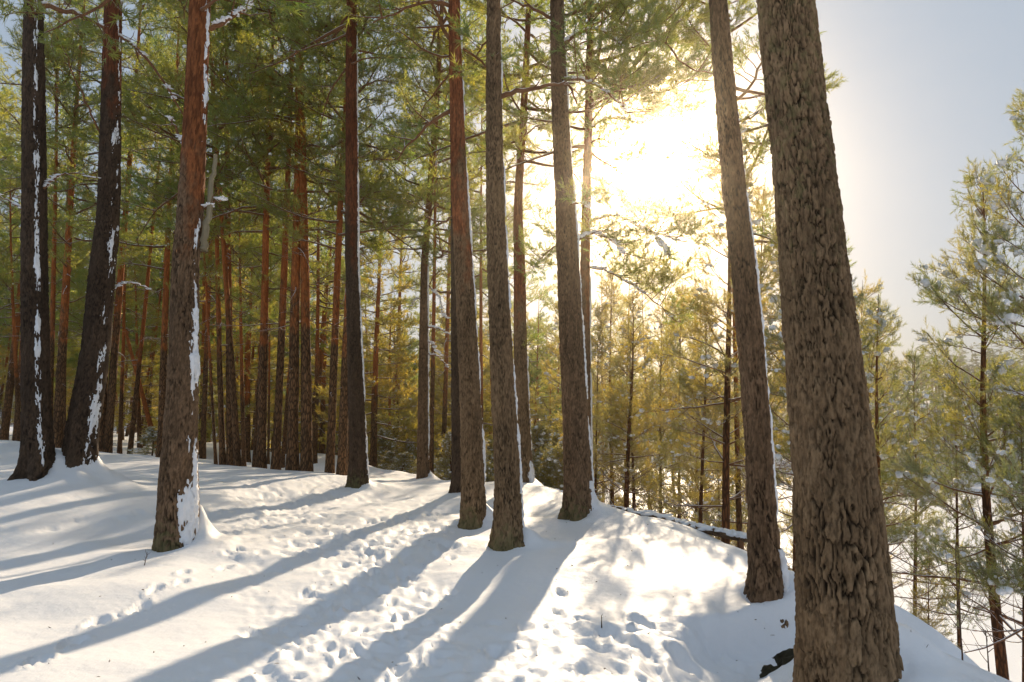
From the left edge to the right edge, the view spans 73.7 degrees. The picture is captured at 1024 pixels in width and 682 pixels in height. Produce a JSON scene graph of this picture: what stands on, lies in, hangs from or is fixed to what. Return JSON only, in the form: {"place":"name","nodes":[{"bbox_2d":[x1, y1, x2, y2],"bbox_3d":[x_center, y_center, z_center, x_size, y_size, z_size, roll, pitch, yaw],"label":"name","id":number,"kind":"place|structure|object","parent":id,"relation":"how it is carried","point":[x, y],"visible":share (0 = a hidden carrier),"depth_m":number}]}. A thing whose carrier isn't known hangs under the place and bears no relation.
{"place":"outdoors","nodes":[
{"label":"outdoors","id":0,"kind":"place"},
{"bbox_2d":[0,385,1023,681],"bbox_3d":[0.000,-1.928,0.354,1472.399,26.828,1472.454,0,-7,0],"label":"snow ground","id":1,"kind":"structure","parent":0,"point":[394,575],"depth_m":6.24},
{"bbox_2d":[0,132,48,440],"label":"pine tree","id":2,"kind":"object","parent":1,"relation":"on","point":[13,329],"visible":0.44,"depth_m":30.20},
{"bbox_2d":[0,39,50,192],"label":"pine tree","id":3,"kind":"object","parent":1,"relation":"on","point":[9,150],"visible":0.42,"depth_m":30.21},
{"bbox_2d":[0,200,62,410],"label":"pine tree","id":4,"kind":"object","parent":1,"relation":"on","point":[2,386],"visible":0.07,"depth_m":47.05},
{"bbox_2d":[0,242,75,424],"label":"pine tree","id":5,"kind":"object","parent":1,"relation":"on","point":[5,372],"visible":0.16,"depth_m":38.97},
{"bbox_2d":[0,113,80,440],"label":"pine tree","id":6,"kind":"object","parent":1,"relation":"on","point":[15,241],"visible":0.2,"depth_m":31.99},
{"bbox_2d":[0,45,95,439],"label":"pine tree","id":7,"kind":"object","parent":1,"relation":"on","point":[6,416],"visible":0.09,"depth_m":35.12},
{"bbox_2d":[0,0,123,417],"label":"pine tree","id":8,"kind":"object","parent":1,"relation":"on","point":[57,64],"visible":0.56,"depth_m":24.21},
{"bbox_2d":[47,92,97,437],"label":"pine tree","id":9,"kind":"object","parent":1,"relation":"on","point":[81,244],"visible":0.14,"depth_m":27.10},
{"bbox_2d":[0,0,164,447],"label":"pine tree","id":10,"kind":"object","parent":1,"relation":"on","point":[61,356],"visible":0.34,"depth_m":23.99},
{"bbox_2d":[58,206,120,388],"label":"pine tree","id":11,"kind":"object","parent":1,"relation":"on","point":[70,360],"visible":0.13,"depth_m":44.18},
{"bbox_2d":[0,0,183,480],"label":"pine tree","id":12,"kind":"object","parent":1,"relation":"on","point":[36,458],"visible":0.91,"depth_m":11.12},
{"bbox_2d":[50,197,140,402],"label":"pine tree","id":13,"kind":"object","parent":1,"relation":"on","point":[82,280],"visible":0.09,"depth_m":38.17},
{"bbox_2d":[11,0,182,452],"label":"pine tree","id":14,"kind":"object","parent":1,"relation":"on","point":[107,445],"visible":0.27,"depth_m":25.11},
{"bbox_2d":[49,0,153,467],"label":"pine tree","id":15,"kind":"object","parent":1,"relation":"on","point":[80,444],"visible":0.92,"depth_m":11.49},
{"bbox_2d":[44,0,185,451],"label":"pine tree","id":16,"kind":"object","parent":1,"relation":"on","point":[65,131],"visible":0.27,"depth_m":24.70},
{"bbox_2d":[108,269,159,425],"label":"pine tree","id":17,"kind":"object","parent":1,"relation":"on","point":[128,379],"visible":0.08,"depth_m":50.65},
{"bbox_2d":[113,159,159,453],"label":"pine tree","id":18,"kind":"object","parent":1,"relation":"on","point":[124,317],"visible":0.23,"depth_m":30.38},
{"bbox_2d":[108,233,168,447],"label":"pine tree","id":19,"kind":"object","parent":1,"relation":"on","point":[127,385],"visible":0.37,"depth_m":35.09},
{"bbox_2d":[124,329,156,454],"bbox_3d":[-15.905,2.131,29.301,2.295,5.410,0.918,0,-7,0],"label":"leaning dead trunk","id":20,"kind":"object","parent":1,"relation":"on","point":[145,408],"visible":0.71,"depth_m":29.25},
{"bbox_2d":[125,426,157,455],"bbox_3d":[-12.732,3.709,24.374,1.832,1.385,1.750,-4,-8,32],"label":"evergreen bush","id":21,"kind":"object","parent":1,"relation":"on","point":[150,436],"visible":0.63,"depth_m":24.11},
{"bbox_2d":[80,12,210,453],"bbox_3d":[-14.687,-4.646,27.338,4.644,19.136,5.401,6,-7,-24],"label":"pine tree","id":22,"kind":"object","parent":1,"relation":"on","point":[135,402],"visible":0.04,"depth_m":27.05},
{"bbox_2d":[119,171,174,415],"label":"pine tree","id":23,"kind":"object","parent":1,"relation":"on","point":[162,256],"visible":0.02,"depth_m":46.39},
{"bbox_2d":[122,162,172,445],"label":"pine tree","id":24,"kind":"object","parent":1,"relation":"on","point":[160,275],"visible":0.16,"depth_m":38.81},
{"bbox_2d":[120,198,176,430],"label":"pine tree","id":25,"kind":"object","parent":1,"relation":"on","point":[131,337],"visible":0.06,"depth_m":43.38},
{"bbox_2d":[64,0,247,456],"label":"pine tree","id":26,"kind":"object","parent":1,"relation":"on","point":[163,350],"visible":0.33,"depth_m":21.96},
{"bbox_2d":[127,145,215,386],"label":"pine tree","id":27,"kind":"object","parent":1,"relation":"on","point":[154,302],"visible":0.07,"depth_m":41.67},
{"bbox_2d":[0,0,351,551],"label":"pine tree","id":28,"kind":"object","parent":1,"relation":"on","point":[176,525],"visible":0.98,"depth_m":8.69},
{"bbox_2d":[85,0,291,465],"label":"pine tree","id":29,"kind":"object","parent":1,"relation":"on","point":[143,120],"visible":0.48,"depth_m":19.79},
{"bbox_2d":[141,239,256,454],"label":"pine tree","id":30,"kind":"object","parent":1,"relation":"on","point":[202,332],"visible":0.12,"depth_m":32.77},
{"bbox_2d":[156,99,246,464],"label":"pine tree","id":31,"kind":"object","parent":1,"relation":"on","point":[207,268],"visible":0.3,"depth_m":21.14},
{"bbox_2d":[124,5,280,458],"bbox_3d":[-11.649,-5.405,27.187,6.381,20.805,5.925,-1,-6,3],"label":"pine tree","id":32,"kind":"object","parent":1,"relation":"on","point":[202,453],"visible":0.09,"depth_m":25.96},
{"bbox_2d":[135,0,293,464],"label":"pine tree","id":33,"kind":"object","parent":1,"relation":"on","point":[222,449],"visible":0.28,"depth_m":20.82},
{"bbox_2d":[199,149,273,419],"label":"pine tree","id":34,"kind":"object","parent":1,"relation":"on","point":[200,321],"visible":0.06,"depth_m":40.96},
{"bbox_2d":[146,0,330,465],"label":"pine tree","id":35,"kind":"object","parent":1,"relation":"on","point":[229,448],"visible":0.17,"depth_m":20.87},
{"bbox_2d":[199,156,290,449],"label":"pine tree","id":36,"kind":"object","parent":1,"relation":"on","point":[223,320],"visible":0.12,"depth_m":36.42},
{"bbox_2d":[219,136,276,465],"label":"pine tree","id":37,"kind":"object","parent":1,"relation":"on","point":[243,446],"visible":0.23,"depth_m":24.14},
{"bbox_2d":[198,220,300,462],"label":"pine tree","id":38,"kind":"object","parent":1,"relation":"on","point":[249,371],"visible":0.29,"depth_m":30.06},
{"bbox_2d":[200,133,309,409],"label":"pine tree","id":39,"kind":"object","parent":1,"relation":"on","point":[252,355],"visible":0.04,"depth_m":42.91},
{"bbox_2d":[161,1,364,468],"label":"pine tree","id":40,"kind":"object","parent":1,"relation":"on","point":[261,459],"visible":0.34,"depth_m":19.81},
{"bbox_2d":[237,169,291,463],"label":"pine tree","id":41,"kind":"object","parent":1,"relation":"on","point":[256,319],"visible":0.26,"depth_m":27.84},
{"bbox_2d":[230,31,313,466],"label":"pine tree","id":42,"kind":"object","parent":1,"relation":"on","point":[252,252],"visible":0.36,"depth_m":20.92},
{"bbox_2d":[188,0,363,469],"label":"pine tree","id":43,"kind":"object","parent":1,"relation":"on","point":[276,453],"visible":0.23,"depth_m":20.00},
{"bbox_2d":[178,0,400,470],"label":"pine tree","id":44,"kind":"object","parent":1,"relation":"on","point":[292,463],"visible":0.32,"depth_m":19.05},
{"bbox_2d":[207,0,373,471],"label":"pine tree","id":45,"kind":"object","parent":1,"relation":"on","point":[306,457],"visible":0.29,"depth_m":19.10},
{"bbox_2d":[256,101,330,467],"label":"pine tree","id":46,"kind":"object","parent":1,"relation":"on","point":[284,439],"visible":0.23,"depth_m":22.96},
{"bbox_2d":[255,238,332,449],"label":"pine tree","id":47,"kind":"object","parent":1,"relation":"on","point":[312,295],"visible":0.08,"depth_m":38.74},
{"bbox_2d":[260,156,342,451],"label":"pine tree","id":48,"kind":"object","parent":1,"relation":"on","point":[286,348],"visible":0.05,"depth_m":41.96},
{"bbox_2d":[270,262,344,454],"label":"pine tree","id":49,"kind":"object","parent":1,"relation":"on","point":[313,350],"visible":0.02,"depth_m":42.96},
{"bbox_2d":[221,0,420,488],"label":"pine tree","id":50,"kind":"object","parent":1,"relation":"on","point":[358,473],"visible":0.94,"depth_m":16.11},
{"bbox_2d":[272,71,376,463],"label":"pine tree","id":51,"kind":"object","parent":1,"relation":"on","point":[316,381],"visible":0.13,"depth_m":30.14},
{"bbox_2d":[267,197,381,453],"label":"pine tree","id":52,"kind":"object","parent":1,"relation":"on","point":[322,430],"visible":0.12,"depth_m":35.53},
{"bbox_2d":[285,118,373,450],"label":"pine tree","id":53,"kind":"object","parent":1,"relation":"on","point":[323,334],"visible":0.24,"depth_m":32.17},
{"bbox_2d":[237,0,428,472],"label":"pine tree","id":54,"kind":"object","parent":1,"relation":"on","point":[330,452],"visible":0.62,"depth_m":18.76},
{"bbox_2d":[259,0,439,475],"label":"pine tree","id":55,"kind":"object","parent":1,"relation":"on","point":[342,467],"visible":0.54,"depth_m":18.54},
{"bbox_2d":[324,35,393,467],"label":"pine tree","id":56,"kind":"object","parent":1,"relation":"on","point":[328,216],"visible":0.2,"depth_m":20.43},
{"bbox_2d":[336,280,409,455],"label":"pine tree","id":57,"kind":"object","parent":1,"relation":"on","point":[367,371],"visible":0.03,"depth_m":44.39},
{"bbox_2d":[312,163,450,467],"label":"pine tree","id":58,"kind":"object","parent":1,"relation":"on","point":[374,413],"visible":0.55,"depth_m":26.94},
{"bbox_2d":[377,425,398,467],"bbox_3d":[-5.157,4.779,28.429,1.824,2.566,1.596,3,-7,-26],"label":"snowy shrub","id":59,"kind":"object","parent":1,"relation":"on","point":[390,444],"visible":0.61,"depth_m":28.23},
{"bbox_2d":[365,293,417,460],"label":"pine tree","id":60,"kind":"object","parent":1,"relation":"on","point":[396,339],"visible":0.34,"depth_m":30.94},
{"bbox_2d":[362,271,429,439],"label":"pine tree","id":61,"kind":"object","parent":1,"relation":"on","point":[414,343],"visible":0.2,"depth_m":42.57},
{"bbox_2d":[387,451,415,472],"bbox_3d":[-4.018,4.514,24.619,1.466,1.101,1.382,5,-8,-37],"label":"snowy shrub","id":62,"kind":"object","parent":1,"relation":"on","point":[405,459],"visible":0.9,"depth_m":24.43},
{"bbox_2d":[360,129,449,451],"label":"pine tree","id":63,"kind":"object","parent":1,"relation":"on","point":[394,277],"visible":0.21,"depth_m":34.84},
{"bbox_2d":[337,0,486,529],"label":"pine tree","id":64,"kind":"object","parent":1,"relation":"on","point":[473,506],"visible":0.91,"depth_m":10.30},
{"bbox_2d":[359,0,516,478],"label":"pine tree","id":65,"kind":"object","parent":1,"relation":"on","point":[423,439],"visible":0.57,"depth_m":20.07},
{"bbox_2d":[434,430,451,479],"bbox_3d":[-2.139,4.072,22.447,1.491,2.397,1.703,3,-7,-25],"label":"snowy shrub","id":66,"kind":"object","parent":1,"relation":"on","point":[446,452],"visible":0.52,"depth_m":22.18},
{"bbox_2d":[366,0,525,492],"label":"pine tree","id":67,"kind":"object","parent":1,"relation":"on","point":[413,36],"visible":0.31,"depth_m":14.48},
{"bbox_2d":[388,10,513,477],"bbox_3d":[-2.453,-4.625,31.009,5.798,25.594,6.244,6,-9,-39],"label":"pine tree","id":68,"kind":"object","parent":1,"relation":"on","point":[445,382],"visible":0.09,"depth_m":30.36},
{"bbox_2d":[410,292,492,460],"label":"pine tree","id":69,"kind":"object","parent":1,"relation":"on","point":[488,408],"visible":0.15,"depth_m":32.98},
{"bbox_2d":[411,273,491,457],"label":"pine tree","id":70,"kind":"object","parent":1,"relation":"on","point":[441,364],"visible":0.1,"depth_m":37.76},
{"bbox_2d":[380,0,529,473],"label":"pine tree","id":71,"kind":"object","parent":1,"relation":"on","point":[435,275],"visible":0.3,"depth_m":21.43},
{"bbox_2d":[423,21,552,429],"bbox_3d":[-1.388,-2.918,27.999,5.933,22.136,5.102,-2,-7,15],"label":"pine tree","id":72,"kind":"object","parent":1,"relation":"on","point":[480,286],"visible":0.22,"depth_m":27.96},
{"bbox_2d":[0,342,1023,474],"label":"forest","id":73,"kind":"object","parent":1,"relation":"on","point":[990,353],"depth_m":165.28},
{"bbox_2d":[443,0,583,550],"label":"pine tree","id":74,"kind":"object","parent":1,"relation":"on","point":[508,526],"visible":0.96,"depth_m":8.53},
{"bbox_2d":[483,244,560,396],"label":"pine tree","id":75,"kind":"object","parent":1,"relation":"on","point":[537,291],"visible":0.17,"depth_m":64.59},
{"bbox_2d":[384,0,661,482],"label":"pine tree","id":76,"kind":"object","parent":1,"relation":"on","point":[521,358],"visible":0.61,"depth_m":15.25},
{"bbox_2d":[512,288,561,450],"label":"pine tree","id":77,"kind":"object","parent":1,"relation":"on","point":[535,373],"visible":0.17,"depth_m":32.47},
{"bbox_2d":[531,421,555,468],"bbox_3d":[1.310,5.499,23.848,3.499,5.466,3.664,-3,-7,25],"label":"snowy shrub","id":78,"kind":"object","parent":1,"relation":"on","point":[540,433],"visible":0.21,"depth_m":23.96},
{"bbox_2d":[532,369,562,442],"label":"pine tree","id":79,"kind":"object","parent":1,"relation":"on","point":[554,378],"visible":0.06,"depth_m":28.12},
{"bbox_2d":[536,442,562,488],"bbox_3d":[1.296,4.548,19.969,2.151,3.232,2.029,-3,-7,26],"label":"snowy shrub","id":80,"kind":"object","parent":1,"relation":"on","point":[543,480],"visible":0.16,"depth_m":19.71},
{"bbox_2d":[526,274,593,420],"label":"pine tree","id":81,"kind":"object","parent":1,"relation":"on","point":[534,358],"visible":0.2,"depth_m":41.62},
{"bbox_2d":[533,294,608,424],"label":"pine tree","id":82,"kind":"object","parent":1,"relation":"on","point":[555,332],"visible":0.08,"depth_m":47.75},
{"bbox_2d":[547,435,603,500],"bbox_3d":[1.418,4.203,18.839,2.288,3.645,2.426,-2,-7,19],"label":"snowy shrub","id":83,"kind":"object","parent":1,"relation":"on","point":[560,478],"visible":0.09,"depth_m":18.77},
{"bbox_2d":[530,300,621,494],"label":"young pine","id":84,"kind":"object","parent":1,"relation":"on","point":[546,373],"visible":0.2,"depth_m":26.03},
{"bbox_2d":[540,294,644,502],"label":"young pine","id":85,"kind":"object","parent":1,"relation":"on","point":[600,340],"visible":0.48,"depth_m":18.89},
{"bbox_2d":[559,225,628,501],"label":"pine tree","id":86,"kind":"object","parent":1,"relation":"on","point":[597,273],"visible":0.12,"depth_m":52.74},
{"bbox_2d":[467,0,721,459],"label":"pine tree","id":87,"kind":"object","parent":1,"relation":"on","point":[627,206],"visible":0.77,"depth_m":14.29},
{"bbox_2d":[472,0,743,520],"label":"pine tree","id":88,"kind":"object","parent":1,"relation":"on","point":[579,500],"visible":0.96,"depth_m":10.70},
{"bbox_2d":[590,260,650,505],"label":"young pine","id":89,"kind":"object","parent":1,"relation":"on","point":[611,302],"visible":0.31,"depth_m":24.95},
{"bbox_2d":[594,214,654,498],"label":"pine tree","id":90,"kind":"object","parent":1,"relation":"on","point":[623,321],"visible":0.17,"depth_m":58.47},
{"bbox_2d":[592,286,681,509],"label":"young pine","id":91,"kind":"object","parent":1,"relation":"on","point":[620,405],"visible":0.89,"depth_m":16.82},
{"bbox_2d":[598,330,678,511],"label":"young pine","id":92,"kind":"object","parent":1,"relation":"on","point":[618,481],"visible":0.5,"depth_m":18.32},
{"bbox_2d":[604,233,687,504],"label":"pine tree","id":93,"kind":"object","parent":1,"relation":"on","point":[633,258],"visible":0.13,"depth_m":50.06},
{"bbox_2d":[554,488,747,549],"bbox_3d":[1.850,2.900,11.504,2.729,0.444,5.352,0,-7,0],"label":"fallen log","id":94,"kind":"object","parent":1,"relation":"on","point":[735,535],"visible":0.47,"depth_m":9.66},
{"bbox_2d":[613,295,713,520],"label":"young pine","id":95,"kind":"object","parent":1,"relation":"on","point":[660,468],"visible":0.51,"depth_m":19.86},
{"bbox_2d":[634,222,703,516],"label":"pine tree","id":96,"kind":"object","parent":1,"relation":"on","point":[678,265],"visible":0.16,"depth_m":56.85},
{"bbox_2d":[636,275,721,522],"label":"young pine","id":97,"kind":"object","parent":1,"relation":"on","point":[693,366],"visible":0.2,"depth_m":22.72},
{"bbox_2d":[664,209,723,484],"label":"pine tree","id":98,"kind":"object","parent":1,"relation":"on","point":[703,252],"visible":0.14,"depth_m":60.55},
{"bbox_2d":[649,303,744,527],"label":"young pine","id":99,"kind":"object","parent":1,"relation":"on","point":[701,467],"visible":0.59,"depth_m":14.67},
{"bbox_2d":[658,334,744,537],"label":"young pine","id":100,"kind":"object","parent":1,"relation":"on","point":[685,513],"visible":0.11,"depth_m":29.14},
{"bbox_2d":[630,99,790,544],"bbox_3d":[4.524,0.159,13.860,4.088,10.542,3.902,-4,-9,41],"label":"young pine","id":101,"kind":"object","parent":1,"relation":"on","point":[728,360],"visible":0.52,"depth_m":13.52},
{"bbox_2d":[691,380,746,546],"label":"young pine","id":102,"kind":"object","parent":1,"relation":"on","point":[718,511],"visible":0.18,"depth_m":25.42},
{"bbox_2d":[684,171,793,569],"bbox_3d":[5.721,1.668,16.837,4.012,12.662,4.203,5,-7,-15],"label":"young pine","id":103,"kind":"object","parent":1,"relation":"on","point":[732,448],"visible":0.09,"depth_m":17.24},
{"bbox_2d":[641,0,856,547],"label":"pine tree","id":104,"kind":"object","parent":1,"relation":"on","point":[764,143],"visible":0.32,"depth_m":14.69},
{"bbox_2d":[708,0,790,627],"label":"pine tree","id":105,"kind":"object","parent":1,"relation":"on","point":[768,576],"visible":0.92,"depth_m":6.06},
{"bbox_2d":[728,220,872,570],"bbox_3d":[4.753,0.962,11.367,2.208,7.932,2.529,1,-7,16],"label":"young pine","id":106,"kind":"object","parent":1,"relation":"on","point":[767,337],"visible":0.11,"depth_m":11.64},
{"bbox_2d":[733,229,886,504],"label":"young pine","id":107,"kind":"object","parent":1,"relation":"on","point":[774,299],"visible":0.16,"depth_m":10.62},
{"bbox_2d":[756,0,903,681],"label":"pine tree","id":108,"kind":"object","parent":1,"relation":"on","point":[846,626],"visible":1,"depth_m":4.33},
{"bbox_2d":[777,271,918,597],"bbox_3d":[8.558,3.866,17.938,4.012,11.835,4.203,-1,-8,36],"label":"young pine","id":109,"kind":"object","parent":1,"relation":"on","point":[873,289],"visible":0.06,"depth_m":18.06},
{"bbox_2d":[860,287,942,572],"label":"young pine","id":110,"kind":"object","parent":1,"relation":"on","point":[904,387],"visible":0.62,"depth_m":11.77},
{"bbox_2d":[860,318,956,641],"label":"young pine","id":111,"kind":"object","parent":1,"relation":"on","point":[896,533],"visible":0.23,"depth_m":14.45},
{"bbox_2d":[907,551,960,648],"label":"young pine","id":112,"kind":"object","parent":1,"relation":"on","point":[928,620],"visible":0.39,"depth_m":12.54},
{"bbox_2d":[879,343,1002,619],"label":"young pine","id":113,"kind":"object","parent":1,"relation":"on","point":[926,393],"visible":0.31,"depth_m":16.61},
{"bbox_2d":[876,156,1023,679],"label":"young pine","id":114,"kind":"object","parent":1,"relation":"on","point":[942,381],"visible":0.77,"depth_m":10.37},
{"bbox_2d":[930,539,976,659],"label":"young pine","id":115,"kind":"object","parent":1,"relation":"on","point":[960,622],"visible":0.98,"depth_m":4.72},
{"bbox_2d":[896,365,1017,649],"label":"young pine","id":116,"kind":"object","parent":1,"relation":"on","point":[939,531],"visible":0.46,"depth_m":12.58},
{"bbox_2d":[940,80,1023,652],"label":"young pine","id":117,"kind":"object","parent":1,"relation":"on","point":[1001,202],"visible":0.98,"depth_m":9.23},
{"bbox_2d":[943,381,1023,681],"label":"young pine","id":118,"kind":"object","parent":1,"relation":"on","point":[1014,529],"visible":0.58,"depth_m":9.35},
{"bbox_2d":[0,0,1023,396],"label":"sky","id":119,"kind":"structure","parent":0,"point":[927,89]},
{"bbox_2d":[615,463,1021,681],"bbox_3d":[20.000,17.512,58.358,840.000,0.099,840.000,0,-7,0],"label":"frozen lake","id":120,"kind":"structure","parent":0,"point":[1014,654],"depth_m":42.22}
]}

